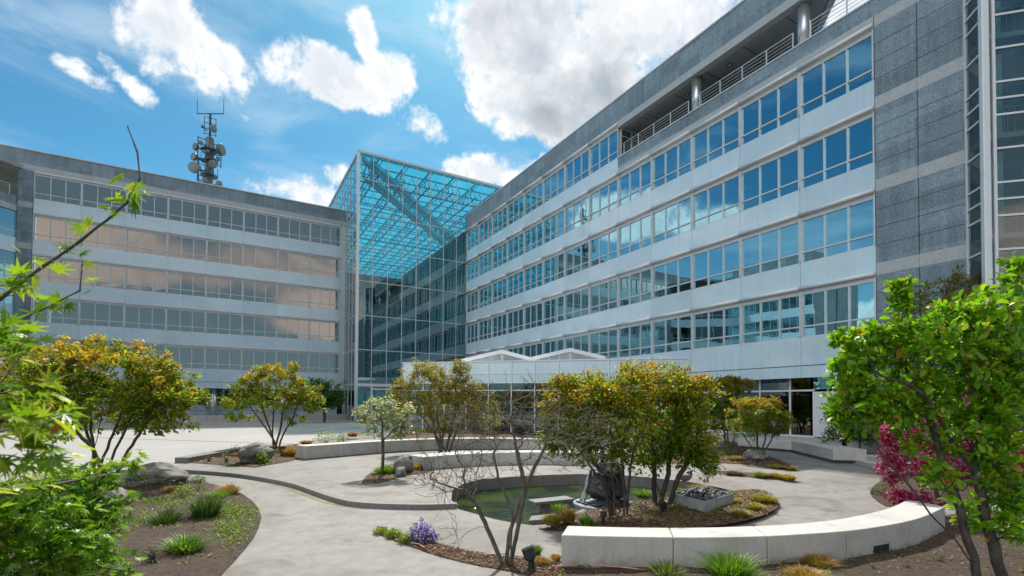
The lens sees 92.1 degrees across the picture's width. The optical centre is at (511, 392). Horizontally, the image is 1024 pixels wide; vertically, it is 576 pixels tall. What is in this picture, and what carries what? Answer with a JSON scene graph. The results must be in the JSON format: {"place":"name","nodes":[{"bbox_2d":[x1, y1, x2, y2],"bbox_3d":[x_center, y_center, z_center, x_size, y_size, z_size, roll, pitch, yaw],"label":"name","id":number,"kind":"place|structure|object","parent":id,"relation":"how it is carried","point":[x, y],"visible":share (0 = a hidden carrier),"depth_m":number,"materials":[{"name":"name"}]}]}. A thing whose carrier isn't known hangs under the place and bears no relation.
{"place":"outdoors","nodes":[
{"label":"outdoors","id":0,"kind":"place"},
{"bbox_2d":[0,419,393,482],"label":"plaza","id":1,"kind":"structure","parent":0,"point":[169,447],"depth_m":26.30,"materials":[{"name":"concrete"}]},
{"bbox_2d":[50,414,346,424],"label":"plaza wall","id":2,"kind":"structure","parent":1,"relation":"on","point":[210,418],"depth_m":47.53,"materials":[{"name":"concrete"}]},
{"bbox_2d":[306,377,348,421],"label":"garden tree","id":3,"kind":"object","parent":1,"relation":"on","point":[336,395],"visible":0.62,"depth_m":46.69,"materials":[{"name":"green plant"}]},
{"bbox_2d":[0,0,867,206],"label":"sky","id":4,"kind":"structure","parent":0,"point":[481,90],"materials":[{"name":"blue"}]},
{"bbox_2d":[456,484,670,524],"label":"pond water","id":5,"kind":"structure","parent":0,"point":[493,503],"depth_m":12.57,"materials":[{"name":"liquid"}]},
{"bbox_2d":[111,472,1021,575],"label":"garden path","id":6,"kind":"structure","parent":0,"point":[296,534],"depth_m":7.99,"materials":[{"name":"concrete"}]},
{"bbox_2d":[0,477,260,575],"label":"planting bed","id":7,"kind":"object","parent":6,"relation":"on","point":[219,563],"visible":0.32,"depth_m":7.79,"materials":[{"name":"soil"}]},
{"bbox_2d":[0,126,152,575],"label":"maple tree","id":8,"kind":"object","parent":7,"relation":"on","point":[72,514],"visible":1,"depth_m":2.66,"materials":[{"name":"green plant"}]},
{"bbox_2d":[0,333,212,483],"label":"courtyard tree","id":9,"kind":"object","parent":7,"relation":"on","point":[79,360],"visible":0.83,"depth_m":12.57,"materials":[{"name":"green plant"}]},
{"bbox_2d":[116,462,188,486],"bbox_3d":[-9.333,2.167,12.801,1.806,0.749,1.150,1,-1,-11],"label":"boulder","id":10,"kind":"object","parent":7,"relation":"on","point":[170,472],"visible":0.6,"depth_m":12.52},
{"bbox_2d":[86,490,261,548],"bbox_3d":[-6.302,2.286,9.446,6.276,0.216,3.305,0,-1,26],"label":"creeping moss","id":11,"kind":"object","parent":7,"relation":"on","point":[231,509],"visible":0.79,"depth_m":8.95,"materials":[{"name":"green plant"}]},
{"bbox_2d":[150,531,217,554],"bbox_3d":[-4.626,2.158,7.116,1.030,0.315,1.054,1,-1,-30],"label":"grass clump","id":12,"kind":"object","parent":7,"relation":"on","point":[182,545],"visible":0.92,"depth_m":7.03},
{"bbox_2d":[183,469,456,509],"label":"path kerb","id":13,"kind":"structure","parent":6,"relation":"on","point":[334,498],"depth_m":10.95,"materials":[{"name":"concrete"}]},
{"bbox_2d":[378,533,559,575],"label":"planting bed","id":14,"kind":"object","parent":6,"relation":"on","point":[496,562],"visible":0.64,"depth_m":6.86,"materials":[{"name":"brown soil"}]},
{"bbox_2d":[194,445,786,575],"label":"bark chips","id":15,"kind":"object","parent":14,"relation":"on","point":[537,565],"visible":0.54,"depth_m":8.99,"materials":[{"name":"brown plant"}]},
{"bbox_2d":[396,370,626,565],"bbox_3d":[0.013,1.025,6.675,3.137,2.750,1.492,0,-1,-3],"label":"bare tree","id":16,"kind":"object","parent":14,"relation":"on","point":[510,545],"visible":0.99,"depth_m":6.62,"materials":[{"name":"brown plant"}]},
{"bbox_2d":[573,463,630,510],"bbox_3d":[1.972,2.014,10.741,1.275,1.040,1.275,1,-1,-30],"label":"rock fountain","id":17,"kind":"object","parent":6,"relation":"on","point":[594,492],"visible":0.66,"depth_m":10.50,"materials":[{"name":"stone"}]},
{"bbox_2d":[539,489,779,529],"bbox_3d":[3.549,2.347,10.018,6.692,0.137,2.419,1,-1,-30],"label":"planting bed","id":18,"kind":"object","parent":6,"relation":"on","point":[687,517],"visible":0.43,"depth_m":9.22,"materials":[{"name":"brown plant"}]},
{"bbox_2d":[531,359,667,515],"bbox_3d":[1.871,0.842,9.475,2.677,3.051,2.255,1,-1,-30],"label":"courtyard tree","id":19,"kind":"object","parent":18,"relation":"on","point":[600,389],"visible":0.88,"depth_m":9.31,"materials":[{"name":"green plant"}]},
{"bbox_2d":[623,357,730,504],"bbox_3d":[3.300,0.829,10.358,2.155,3.146,1.908,1,-1,-30],"label":"courtyard tree","id":20,"kind":"object","parent":18,"relation":"on","point":[689,418],"visible":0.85,"depth_m":10.13,"materials":[{"name":"green plant"}]},
{"bbox_2d":[673,486,733,511],"bbox_3d":[4.011,2.219,10.420,1.614,0.399,0.925,1,-2,-43],"label":"stone box","id":21,"kind":"object","parent":18,"relation":"on","point":[704,498],"visible":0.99,"depth_m":10.10,"materials":[{"name":"stone"}]},
{"bbox_2d":[561,500,944,567],"bbox_3d":[4.186,2.183,7.478,7.234,0.490,1.386,1,-1,-18],"label":"curved bench","id":22,"kind":"object","parent":6,"relation":"on","point":[906,524],"visible":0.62,"depth_m":6.72,"materials":[{"name":"concrete"}]},
{"bbox_2d":[556,512,1023,575],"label":"planting bed","id":23,"kind":"object","parent":6,"relation":"on","point":[942,568],"visible":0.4,"depth_m":6.63,"materials":[{"name":"soil"}]},
{"bbox_2d":[48,449,1023,575],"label":"soil weeds","id":24,"kind":"object","parent":23,"relation":"on","point":[673,519],"visible":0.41,"depth_m":9.11,"materials":[{"name":"green plant"}]},
{"bbox_2d":[686,548,770,575],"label":"grass clump","id":25,"kind":"object","parent":23,"relation":"on","point":[726,565],"visible":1,"depth_m":6.07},
{"bbox_2d":[818,251,1023,575],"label":"garden tree","id":26,"kind":"object","parent":23,"relation":"on","point":[959,340],"visible":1,"depth_m":3.84,"materials":[{"name":"green plant"}]},
{"bbox_2d":[868,370,1023,516],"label":"flowering tree","id":27,"kind":"object","parent":23,"relation":"on","point":[898,463],"visible":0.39,"depth_m":9.54,"materials":[{"name":"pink plant"}]},
{"bbox_2d":[175,416,1020,523],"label":"garden terrace","id":28,"kind":"structure","parent":0,"point":[819,490],"depth_m":13.94,"materials":[{"name":"concrete"}]},
{"bbox_2d":[0,143,347,422],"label":"office wing","id":29,"kind":"structure","parent":28,"relation":"on","point":[218,288],"depth_m":48.66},
{"bbox_2d":[30,294,79,324],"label":"window","id":30,"kind":"structure","parent":29,"relation":"in","point":[56,317],"depth_m":43.86,"materials":[{"name":"glass"}]},
{"bbox_2d":[31,253,80,284],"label":"window","id":31,"kind":"structure","parent":29,"relation":"in","point":[46,275],"depth_m":43.95,"materials":[{"name":"glass"}]},
{"bbox_2d":[32,212,80,245],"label":"window","id":32,"kind":"structure","parent":29,"relation":"in","point":[46,227],"depth_m":43.79,"materials":[{"name":"glass"}]},
{"bbox_2d":[33,171,81,205],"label":"window","id":33,"kind":"structure","parent":29,"relation":"in","point":[47,187],"depth_m":43.95,"materials":[{"name":"glass"}]},
{"bbox_2d":[79,298,123,327],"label":"window","id":34,"kind":"structure","parent":29,"relation":"in","point":[99,313],"depth_m":45.34,"materials":[{"name":"glass"}]},
{"bbox_2d":[80,258,124,289],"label":"window","id":35,"kind":"structure","parent":29,"relation":"in","point":[112,274],"depth_m":45.54,"materials":[{"name":"glass"}]},
{"bbox_2d":[81,219,125,251],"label":"window","id":36,"kind":"structure","parent":29,"relation":"in","point":[113,236],"depth_m":45.63,"materials":[{"name":"glass"}]},
{"bbox_2d":[82,179,126,212],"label":"window","id":37,"kind":"structure","parent":29,"relation":"in","point":[93,193],"depth_m":45.43,"materials":[{"name":"glass"}]},
{"bbox_2d":[124,302,165,330],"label":"window","id":38,"kind":"structure","parent":29,"relation":"in","point":[136,315],"depth_m":46.96,"materials":[{"name":"glass"}]},
{"bbox_2d":[125,264,166,293],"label":"window","id":39,"kind":"structure","parent":29,"relation":"in","point":[137,277],"depth_m":47.04,"materials":[{"name":"glass"}]},
{"bbox_2d":[126,226,167,256],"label":"window","id":40,"kind":"structure","parent":29,"relation":"in","point":[138,240],"depth_m":47.12,"materials":[{"name":"glass"}]},
{"bbox_2d":[126,189,168,219],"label":"window","id":41,"kind":"structure","parent":29,"relation":"in","point":[156,206],"depth_m":47.39,"materials":[{"name":"glass"}]},
{"bbox_2d":[166,343,204,368],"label":"window","id":42,"kind":"structure","parent":29,"relation":"in","point":[191,356],"depth_m":48.63,"materials":[{"name":"glass"}]},
{"bbox_2d":[166,306,205,332],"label":"window","id":43,"kind":"structure","parent":29,"relation":"in","point":[178,319],"depth_m":48.58,"materials":[{"name":"glass"}]},
{"bbox_2d":[167,269,205,296],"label":"window","id":44,"kind":"structure","parent":29,"relation":"in","point":[179,282],"depth_m":48.65,"materials":[{"name":"glass"}]},
{"bbox_2d":[167,232,206,261],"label":"window","id":45,"kind":"structure","parent":29,"relation":"in","point":[183,246],"depth_m":48.75,"materials":[{"name":"glass"}]},
{"bbox_2d":[168,195,207,225],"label":"window","id":46,"kind":"structure","parent":29,"relation":"in","point":[180,209],"depth_m":48.81,"materials":[{"name":"glass"}]},
{"bbox_2d":[188,98,225,185],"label":"antenna mast","id":47,"kind":"object","parent":29,"relation":"on","point":[208,175],"visible":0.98,"depth_m":54.36,"materials":[{"name":"metal"}]},
{"bbox_2d":[205,345,241,370],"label":"window","id":48,"kind":"structure","parent":29,"relation":"in","point":[216,357],"depth_m":50.12,"materials":[{"name":"glass"}]},
{"bbox_2d":[205,309,241,335],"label":"window","id":49,"kind":"structure","parent":29,"relation":"in","point":[222,322],"depth_m":50.20,"materials":[{"name":"glass"}]},
{"bbox_2d":[206,273,242,300],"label":"window","id":50,"kind":"structure","parent":29,"relation":"in","point":[217,286],"depth_m":50.28,"materials":[{"name":"glass"}]},
{"bbox_2d":[207,237,243,265],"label":"window","id":51,"kind":"structure","parent":29,"relation":"in","point":[221,251],"depth_m":50.35,"materials":[{"name":"glass"}]},
{"bbox_2d":[207,202,243,231],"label":"window","id":52,"kind":"structure","parent":29,"relation":"in","point":[223,216],"depth_m":50.43,"materials":[{"name":"glass"}]},
{"bbox_2d":[242,312,276,337],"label":"window","id":53,"kind":"structure","parent":29,"relation":"in","point":[253,324],"depth_m":51.82,"materials":[{"name":"glass"}]},
{"bbox_2d":[243,277,276,303],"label":"window","id":54,"kind":"structure","parent":29,"relation":"in","point":[254,290],"depth_m":51.89,"materials":[{"name":"glass"}]},
{"bbox_2d":[243,243,277,270],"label":"window","id":55,"kind":"structure","parent":29,"relation":"in","point":[255,256],"depth_m":51.98,"materials":[{"name":"glass"}]},
{"bbox_2d":[244,208,277,236],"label":"window","id":56,"kind":"structure","parent":29,"relation":"in","point":[257,222],"depth_m":52.03,"materials":[{"name":"glass"}]},
{"bbox_2d":[277,315,308,339],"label":"window","id":57,"kind":"structure","parent":29,"relation":"in","point":[288,327],"depth_m":53.44,"materials":[{"name":"glass"}]},
{"bbox_2d":[277,281,309,306],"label":"window","id":58,"kind":"structure","parent":29,"relation":"in","point":[292,294],"depth_m":53.50,"materials":[{"name":"glass"}]},
{"bbox_2d":[278,248,309,274],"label":"window","id":59,"kind":"structure","parent":29,"relation":"in","point":[294,261],"depth_m":53.58,"materials":[{"name":"glass"}]},
{"bbox_2d":[278,214,310,241],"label":"window","id":60,"kind":"structure","parent":29,"relation":"in","point":[289,227],"depth_m":53.64,"materials":[{"name":"glass"}]},
{"bbox_2d":[309,351,339,373],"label":"window","id":61,"kind":"structure","parent":29,"relation":"in","point":[319,361],"depth_m":54.97,"materials":[{"name":"glass"}]},
{"bbox_2d":[309,318,339,341],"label":"window","id":62,"kind":"structure","parent":29,"relation":"in","point":[319,329],"depth_m":55.04,"materials":[{"name":"glass"}]},
{"bbox_2d":[310,253,340,277],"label":"window","id":63,"kind":"structure","parent":29,"relation":"in","point":[320,264],"depth_m":55.23,"materials":[{"name":"glass"}]},
{"bbox_2d":[310,220,340,246],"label":"window","id":64,"kind":"structure","parent":29,"relation":"in","point":[321,232],"depth_m":55.29,"materials":[{"name":"glass"}]},
{"bbox_2d":[191,444,298,466],"bbox_3d":[-9.562,2.413,20.192,3.230,0.098,8.893,0,-1,-2],"label":"planting bed","id":65,"kind":"object","parent":28,"relation":"on","point":[235,459],"visible":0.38,"depth_m":17.33,"materials":[{"name":"brown soil"}]},
{"bbox_2d":[217,361,325,447],"bbox_3d":[-10.360,0.565,21.590,4.468,3.973,3.285,1,-1,-30],"label":"courtyard tree","id":66,"kind":"object","parent":65,"relation":"on","point":[302,395],"visible":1,"depth_m":21.49,"materials":[{"name":"green plant"}]},
{"bbox_2d":[362,464,430,483],"bbox_3d":[-3.355,2.358,15.095,1.725,0.057,4.953,0,-1,-3],"label":"planting bed","id":67,"kind":"object","parent":28,"relation":"on","point":[378,479],"visible":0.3,"depth_m":13.72,"materials":[{"name":"brown soil"}]},
{"bbox_2d":[351,394,416,474],"bbox_3d":[-3.671,1.226,14.156,1.918,2.412,1.011,0,-1,-5],"label":"flowering tree","id":68,"kind":"object","parent":67,"relation":"on","point":[404,415],"visible":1,"depth_m":14.12,"materials":[{"name":"green plant"}]},
{"bbox_2d":[328,150,502,420],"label":"glass atrium","id":69,"kind":"object","parent":28,"relation":"on","point":[405,290],"visible":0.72,"depth_m":64.28,"materials":[{"name":"glass"}]},
{"bbox_2d":[296,437,540,458],"bbox_3d":[-3.627,2.264,21.193,10.344,0.480,2.440,1,-1,-25],"label":"curved bench","id":70,"kind":"object","parent":28,"relation":"on","point":[314,451],"visible":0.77,"depth_m":20.80,"materials":[{"name":"concrete"}]},
{"bbox_2d":[383,358,504,452],"bbox_3d":[-2.740,0.531,20.608,4.800,4.111,3.372,1,-1,-30],"label":"courtyard tree","id":71,"kind":"object","parent":28,"relation":"on","point":[426,371],"visible":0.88,"depth_m":20.41,"materials":[{"name":"green plant"}]},
{"bbox_2d":[410,450,618,469],"bbox_3d":[0.155,2.241,16.780,7.111,0.420,1.860,1,-1,-10],"label":"curved bench","id":72,"kind":"object","parent":28,"relation":"on","point":[501,456],"visible":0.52,"depth_m":16.70,"materials":[{"name":"concrete"}]},
{"bbox_2d":[402,348,688,436],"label":"entrance pavilion","id":73,"kind":"structure","parent":28,"relation":"on","point":[488,369],"depth_m":32.47,"materials":[{"name":"white glass"}]},
{"bbox_2d":[642,447,790,468],"bbox_3d":[7.958,2.498,20.688,5.389,0.125,8.426,0,-1,17],"label":"planting bed","id":74,"kind":"object","parent":28,"relation":"on","point":[760,463],"visible":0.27,"depth_m":17.79,"materials":[{"name":"brown plant"}]},
{"bbox_2d":[723,395,799,452],"bbox_3d":[9.012,1.310,18.107,2.570,2.545,2.110,1,-1,-30],"label":"courtyard tree","id":75,"kind":"object","parent":74,"relation":"on","point":[764,424],"visible":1,"depth_m":17.88,"materials":[{"name":"green plant"}]},
{"bbox_2d":[700,374,757,445],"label":"courtyard tree","id":76,"kind":"object","parent":28,"relation":"on","point":[727,381],"visible":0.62,"depth_m":24.11,"materials":[{"name":"green plant"}]},
{"bbox_2d":[464,0,1023,460],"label":"office wing","id":77,"kind":"structure","parent":28,"relation":"on","point":[766,194],"depth_m":26.12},
{"bbox_2d":[562,283,588,320],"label":"window","id":78,"kind":"structure","parent":77,"relation":"in","point":[576,299],"depth_m":39.43,"materials":[{"name":"glass"}]},
{"bbox_2d":[563,237,588,276],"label":"window","id":79,"kind":"structure","parent":77,"relation":"in","point":[576,254],"depth_m":39.52,"materials":[{"name":"glass"}]},
{"bbox_2d":[563,190,589,233],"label":"window","id":80,"kind":"structure","parent":77,"relation":"in","point":[576,210],"depth_m":39.60,"materials":[{"name":"glass"}]},
{"bbox_2d":[563,144,589,190],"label":"window","id":81,"kind":"structure","parent":77,"relation":"in","point":[576,167],"depth_m":39.69,"materials":[{"name":"glass"}]},
{"bbox_2d":[587,324,617,358],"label":"window","id":82,"kind":"structure","parent":77,"relation":"in","point":[603,340],"depth_m":36.42,"materials":[{"name":"glass"}]},
{"bbox_2d":[587,273,617,314],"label":"window","id":83,"kind":"structure","parent":77,"relation":"in","point":[603,292],"depth_m":36.62,"materials":[{"name":"glass"}]},
{"bbox_2d":[587,223,617,267],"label":"window","id":84,"kind":"structure","parent":77,"relation":"in","point":[603,244],"depth_m":36.70,"materials":[{"name":"glass"}]},
{"bbox_2d":[587,173,617,220],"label":"window","id":85,"kind":"structure","parent":77,"relation":"in","point":[603,197],"depth_m":36.77,"materials":[{"name":"glass"}]},
{"bbox_2d":[588,123,619,174],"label":"window","id":86,"kind":"structure","parent":77,"relation":"in","point":[604,149],"depth_m":36.76,"materials":[{"name":"glass"}]},
{"bbox_2d":[616,317,651,357],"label":"window","id":87,"kind":"structure","parent":77,"relation":"in","point":[634,336],"depth_m":33.76,"materials":[{"name":"glass"}]},
{"bbox_2d":[616,262,651,307],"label":"window","id":88,"kind":"structure","parent":77,"relation":"in","point":[634,284],"depth_m":33.83,"materials":[{"name":"glass"}]},
{"bbox_2d":[616,208,651,257],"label":"window","id":89,"kind":"structure","parent":77,"relation":"in","point":[634,232],"depth_m":33.91,"materials":[{"name":"glass"}]},
{"bbox_2d":[616,153,651,206],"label":"window","id":90,"kind":"structure","parent":77,"relation":"in","point":[634,181],"depth_m":33.98,"materials":[{"name":"glass"}]},
{"bbox_2d":[650,309,691,354],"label":"window","id":91,"kind":"structure","parent":77,"relation":"in","point":[671,332],"depth_m":30.96,"materials":[{"name":"glass"}]},
{"bbox_2d":[650,249,691,299],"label":"window","id":92,"kind":"structure","parent":77,"relation":"in","point":[671,274],"depth_m":31.04,"materials":[{"name":"glass"}]},
{"bbox_2d":[650,189,691,244],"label":"window","id":93,"kind":"structure","parent":77,"relation":"in","point":[670,218],"depth_m":31.11,"materials":[{"name":"glass"}]},
{"bbox_2d":[650,130,691,190],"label":"window","id":94,"kind":"structure","parent":77,"relation":"in","point":[671,161],"depth_m":31.18,"materials":[{"name":"glass"}]},
{"bbox_2d":[689,102,739,170],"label":"window","id":95,"kind":"structure","parent":77,"relation":"in","point":[717,136],"depth_m":28.37,"materials":[{"name":"glass"}]},
{"bbox_2d":[690,167,739,229],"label":"window","id":96,"kind":"structure","parent":77,"relation":"in","point":[713,200],"depth_m":28.30,"materials":[{"name":"glass"}]},
{"bbox_2d":[690,299,740,349],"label":"window","id":97,"kind":"structure","parent":77,"relation":"in","point":[716,325],"depth_m":28.13,"materials":[{"name":"glass"}]},
{"bbox_2d":[690,233,740,289],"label":"window","id":98,"kind":"structure","parent":77,"relation":"in","point":[715,262],"depth_m":28.23,"materials":[{"name":"glass"}]},
{"bbox_2d":[737,67,799,146],"bbox_3d":[13.351,-14.674,25.626,0.666,2.485,3.217,1,-1,-30],"label":"window","id":99,"kind":"structure","parent":77,"relation":"in","point":[774,105],"depth_m":25.54,"materials":[{"name":"glass"}]},
{"bbox_2d":[738,140,799,212],"bbox_3d":[13.333,-11.075,25.551,0.665,2.485,3.217,1,-1,-30],"label":"window","id":100,"kind":"structure","parent":77,"relation":"in","point":[774,175],"depth_m":25.48,"materials":[{"name":"glass"}]},
{"bbox_2d":[738,287,800,344],"bbox_3d":[13.297,-3.876,25.401,0.667,2.485,3.217,1,-1,-30],"label":"window","id":101,"kind":"structure","parent":77,"relation":"in","point":[772,316],"depth_m":25.33,"materials":[{"name":"glass"}]},
{"bbox_2d":[738,213,800,277],"bbox_3d":[13.312,-7.476,25.475,0.661,2.485,3.217,1,-1,-30],"label":"window","id":102,"kind":"structure","parent":77,"relation":"in","point":[774,245],"depth_m":25.39,"materials":[{"name":"glass"}]},
{"bbox_2d":[813,377,846,445],"bbox_3d":[14.963,0.860,23.233,0.210,3.200,1.550,1,-1,-30],"label":"door","id":103,"kind":"structure","parent":77,"relation":"in","point":[818,383],"depth_m":23.62,"materials":[{"name":"white metal"}]},
{"bbox_2d":[797,23,874,116],"bbox_3d":[14.966,-14.724,22.835,0.664,2.485,3.217,1,-1,-30],"label":"window","id":104,"kind":"structure","parent":77,"relation":"in","point":[848,65],"depth_m":22.71,"materials":[{"name":"glass"}]},
{"bbox_2d":[797,105,875,190],"bbox_3d":[14.947,-11.125,22.760,0.664,2.485,3.217,1,-1,-30],"label":"window","id":105,"kind":"structure","parent":77,"relation":"in","point":[847,145],"depth_m":22.65,"materials":[{"name":"glass"}]},
{"bbox_2d":[798,188,875,263],"bbox_3d":[14.929,-7.526,22.685,0.664,2.485,3.217,1,-1,-30],"label":"window","id":106,"kind":"structure","parent":77,"relation":"in","point":[847,224],"depth_m":22.56,"materials":[{"name":"glass"}]},
{"bbox_2d":[798,272,876,337],"bbox_3d":[14.912,-3.926,22.611,0.667,2.485,3.217,1,-1,-30],"label":"window","id":107,"kind":"structure","parent":77,"relation":"in","point":[825,306],"depth_m":22.59,"materials":[{"name":"glass"}]},
{"bbox_2d":[738,434,866,462],"bbox_3d":[11.986,2.413,22.120,2.807,0.620,8.917,0,-1,10],"label":"platform bench","id":108,"kind":"object","parent":28,"relation":"on","point":[831,453],"visible":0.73,"depth_m":20.12,"materials":[{"name":"concrete"}]},
{"bbox_2d":[879,262,981,462],"bbox_3d":[15.592,-1.090,18.180,4.709,7.403,3.876,1,-1,-30],"label":"garden tree","id":109,"kind":"object","parent":28,"relation":"on","point":[958,275],"visible":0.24,"depth_m":17.98,"materials":[{"name":"green plant"}]},
{"bbox_2d":[870,467,1022,506],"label":"planting bed","id":110,"kind":"object","parent":28,"relation":"on","point":[913,484],"visible":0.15,"depth_m":12.09,"materials":[{"name":"soil"}]},
{"bbox_2d":[963,0,1023,441],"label":"stair tower","id":111,"kind":"structure","parent":28,"relation":"on","point":[992,38],"depth_m":17.58,"materials":[{"name":"white metal"}]},
{"label":"ground","id":112,"kind":"structure","parent":0,"visible":0},
{"bbox_2d":[451,474,728,524],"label":"pond wall","id":113,"kind":"structure","parent":112,"relation":"on","point":[539,480],"depth_m":14.15,"materials":[{"name":"concrete"}]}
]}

